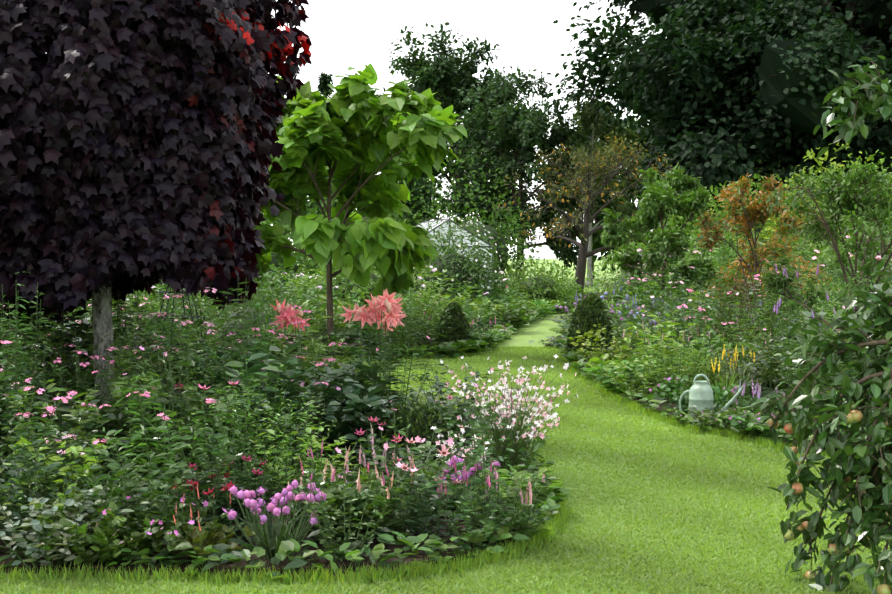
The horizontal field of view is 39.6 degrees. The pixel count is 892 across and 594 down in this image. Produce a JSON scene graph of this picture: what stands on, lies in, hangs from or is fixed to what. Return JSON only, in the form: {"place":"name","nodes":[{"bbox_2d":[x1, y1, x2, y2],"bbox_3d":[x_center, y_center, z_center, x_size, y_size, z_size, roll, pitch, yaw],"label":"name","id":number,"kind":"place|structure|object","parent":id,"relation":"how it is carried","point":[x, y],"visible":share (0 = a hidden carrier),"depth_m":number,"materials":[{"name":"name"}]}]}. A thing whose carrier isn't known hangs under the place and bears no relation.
{"place":"outdoors","nodes":[
{"label":"outdoors","id":0,"kind":"place"},
{"bbox_2d":[0,436,538,576],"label":"border soil","id":1,"kind":"structure","parent":0,"point":[325,562],"depth_m":6.51,"materials":[{"name":"brown soil"}]},
{"bbox_2d":[0,0,312,424],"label":"purple maple tree","id":2,"kind":"object","parent":1,"relation":"on","point":[139,146],"visible":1,"depth_m":9.76,"materials":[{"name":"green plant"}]},
{"bbox_2d":[150,285,204,395],"bbox_3d":[-2.620,0.399,12.150,0.591,1.660,0.606,0,2,-1],"label":"plant obelisk","id":3,"kind":"object","parent":1,"relation":"on","point":[182,292],"visible":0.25,"depth_m":12.06,"materials":[{"name":"black wood"}]},
{"bbox_2d":[0,270,585,577],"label":"border plants","id":4,"kind":"object","parent":1,"relation":"on","point":[253,404],"visible":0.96,"depth_m":7.75,"materials":[{"name":"green plant"}]},
{"bbox_2d":[371,401,450,471],"bbox_3d":[-0.256,1.051,9.218,0.617,0.552,0.624,0,2,-1],"label":"box ball","id":5,"kind":"object","parent":1,"relation":"on","point":[423,419],"visible":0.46,"depth_m":9.03,"materials":[{"name":"green plant"}]},
{"bbox_2d":[157,291,610,357],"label":"border soil","id":6,"kind":"structure","parent":0,"point":[354,343],"depth_m":23.14,"materials":[{"name":"brown soil"}]},
{"bbox_2d":[1,215,592,357],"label":"border plants","id":7,"kind":"object","parent":6,"relation":"on","point":[503,309],"visible":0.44,"depth_m":27.02,"materials":[{"name":"green plant"}]},
{"bbox_2d":[252,63,466,342],"bbox_3d":[-1.965,-1.470,20.380,4.583,4.879,4.170,0,2,-1],"label":"catalpa tree","id":8,"kind":"object","parent":6,"relation":"on","point":[362,126],"visible":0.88,"depth_m":19.70,"materials":[{"name":"green plant"}]},
{"bbox_2d":[436,301,472,344],"bbox_3d":[0.154,0.505,21.808,0.690,0.861,0.700,0,2,-1],"label":"conical shrub","id":9,"kind":"object","parent":6,"relation":"on","point":[459,326],"visible":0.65,"depth_m":21.63,"materials":[{"name":"green plant"}]},
{"bbox_2d":[415,215,493,288],"bbox_3d":[-0.311,-0.993,37.468,2.653,2.847,3.655,0,2,-13],"label":"greenhouse","id":10,"kind":"object","parent":6,"relation":"on","point":[436,228],"visible":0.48,"depth_m":35.81,"materials":[{"name":"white glass"}]},
{"bbox_2d":[0,259,891,593],"bbox_3d":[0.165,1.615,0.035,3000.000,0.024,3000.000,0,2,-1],"label":"lawn","id":11,"kind":"structure","parent":0,"point":[536,331],"depth_m":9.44,"materials":[{"name":"green plant"}]},
{"bbox_2d":[128,201,406,300],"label":"shrubbery","id":12,"kind":"object","parent":11,"relation":"on","point":[299,257],"visible":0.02,"depth_m":41.02,"materials":[{"name":"green plant"}]},
{"bbox_2d":[261,163,336,250],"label":"tree","id":13,"kind":"object","parent":11,"relation":"on","point":[288,232],"visible":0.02,"depth_m":78.23,"materials":[{"name":"green plant"}]},
{"bbox_2d":[310,71,334,218],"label":"tree","id":14,"kind":"object","parent":11,"relation":"on","point":[324,81],"visible":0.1,"depth_m":118.82,"materials":[{"name":"green plant"}]},
{"bbox_2d":[307,84,453,225],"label":"ash tree","id":15,"kind":"object","parent":11,"relation":"on","point":[417,191],"visible":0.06,"depth_m":73.97,"materials":[{"name":"green plant"}]},
{"bbox_2d":[376,22,551,224],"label":"lime tree","id":16,"kind":"object","parent":11,"relation":"on","point":[450,81],"visible":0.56,"depth_m":77.63,"materials":[{"name":"green plant"}]},
{"bbox_2d":[425,95,616,279],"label":"maple tree","id":17,"kind":"object","parent":11,"relation":"on","point":[523,130],"visible":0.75,"depth_m":71.09,"materials":[{"name":"green plant"}]},
{"bbox_2d":[531,137,619,278],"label":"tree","id":18,"kind":"object","parent":11,"relation":"on","point":[596,220],"visible":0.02,"depth_m":95.03,"materials":[{"name":"green plant"}]},
{"bbox_2d":[495,130,673,302],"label":"old apple tree","id":19,"kind":"object","parent":11,"relation":"on","point":[590,165],"visible":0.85,"depth_m":42.59,"materials":[{"name":"brown plant"}]},
{"bbox_2d":[284,142,891,286],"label":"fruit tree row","id":20,"kind":"object","parent":11,"relation":"on","point":[501,248],"visible":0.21,"depth_m":50.36,"materials":[{"name":"green plant"}]},
{"bbox_2d":[538,84,638,284],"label":"birch tree","id":21,"kind":"object","parent":11,"relation":"on","point":[585,120],"visible":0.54,"depth_m":71.60,"materials":[{"name":"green plant"}]},
{"bbox_2d":[550,101,665,271],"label":"tree","id":22,"kind":"object","parent":11,"relation":"on","point":[596,241],"visible":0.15,"depth_m":86.72,"materials":[{"name":"green plant"}]},
{"bbox_2d":[540,0,891,216],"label":"oak tree","id":23,"kind":"object","parent":11,"relation":"on","point":[795,74],"visible":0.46,"depth_m":58.41,"materials":[{"name":"green plant"}]},
{"bbox_2d":[601,0,891,228],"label":"oak tree","id":24,"kind":"object","parent":11,"relation":"on","point":[709,162],"visible":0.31,"depth_m":56.87,"materials":[{"name":"green plant"}]},
{"bbox_2d":[738,55,891,593],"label":"apple tree","id":25,"kind":"object","parent":11,"relation":"on","point":[857,456],"visible":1,"depth_m":6.00,"materials":[{"name":"green plant"}]},
{"bbox_2d":[268,0,661,258],"label":"sky","id":26,"kind":"structure","parent":0,"point":[343,34],"materials":[{"name":"white"}]},
{"bbox_2d":[593,344,891,452],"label":"border soil","id":27,"kind":"structure","parent":0,"point":[674,404],"depth_m":13.56,"materials":[{"name":"brown soil"}]},
{"bbox_2d":[564,293,620,358],"bbox_3d":[2.279,0.479,19.247,0.877,1.068,0.904,0,2,-1],"label":"conical shrub","id":28,"kind":"object","parent":27,"relation":"on","point":[588,313],"visible":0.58,"depth_m":19.02,"materials":[{"name":"green plant"}]},
{"bbox_2d":[600,163,721,311],"bbox_3d":[3.780,-0.731,21.984,2.101,3.297,2.525,0,2,-1],"label":"shrub","id":29,"kind":"object","parent":27,"relation":"on","point":[658,203],"visible":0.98,"depth_m":21.81,"materials":[{"name":"green plant"}]},
{"bbox_2d":[528,201,891,450],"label":"border plants","id":30,"kind":"object","parent":27,"relation":"on","point":[676,344],"visible":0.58,"depth_m":14.66,"materials":[{"name":"green plant"}]},
{"bbox_2d":[679,374,743,420],"bbox_3d":[2.555,0.979,11.936,0.620,0.473,0.244,1,2,19],"label":"watering can","id":31,"kind":"object","parent":27,"relation":"on","point":[701,398],"visible":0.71,"depth_m":11.88,"materials":[{"name":"plastic"}]},
{"bbox_2d":[584,215,891,356],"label":"border shrubs","id":32,"kind":"object","parent":27,"relation":"on","point":[802,267],"visible":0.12,"depth_m":26.00,"materials":[{"name":"green plant"}]},
{"bbox_2d":[722,258,757,341],"bbox_3d":[4.176,0.251,17.581,0.533,1.610,0.534,0,2,-1],"label":"plant obelisk","id":33,"kind":"object","parent":27,"relation":"on","point":[740,261],"visible":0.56,"depth_m":17.54,"materials":[{"name":"wood"}]},
{"bbox_2d":[738,264,761,335],"bbox_3d":[4.787,0.237,19.594,0.436,1.510,0.437,0,2,-1],"label":"plant obelisk","id":34,"kind":"object","parent":27,"relation":"on","point":[748,265],"visible":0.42,"depth_m":19.55,"materials":[{"name":"wood"}]},
{"bbox_2d":[694,173,829,309],"bbox_3d":[5.639,-0.673,22.592,2.342,3.141,2.295,0,2,-1],"label":"shrub","id":35,"kind":"object","parent":27,"relation":"on","point":[754,211],"visible":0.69,"depth_m":22.41,"materials":[{"name":"brown plant"}]},
{"bbox_2d":[758,157,891,382],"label":"airy shrub","id":36,"kind":"object","parent":27,"relation":"on","point":[854,199],"visible":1,"depth_m":13.16,"materials":[{"name":"green plant"}]}
]}

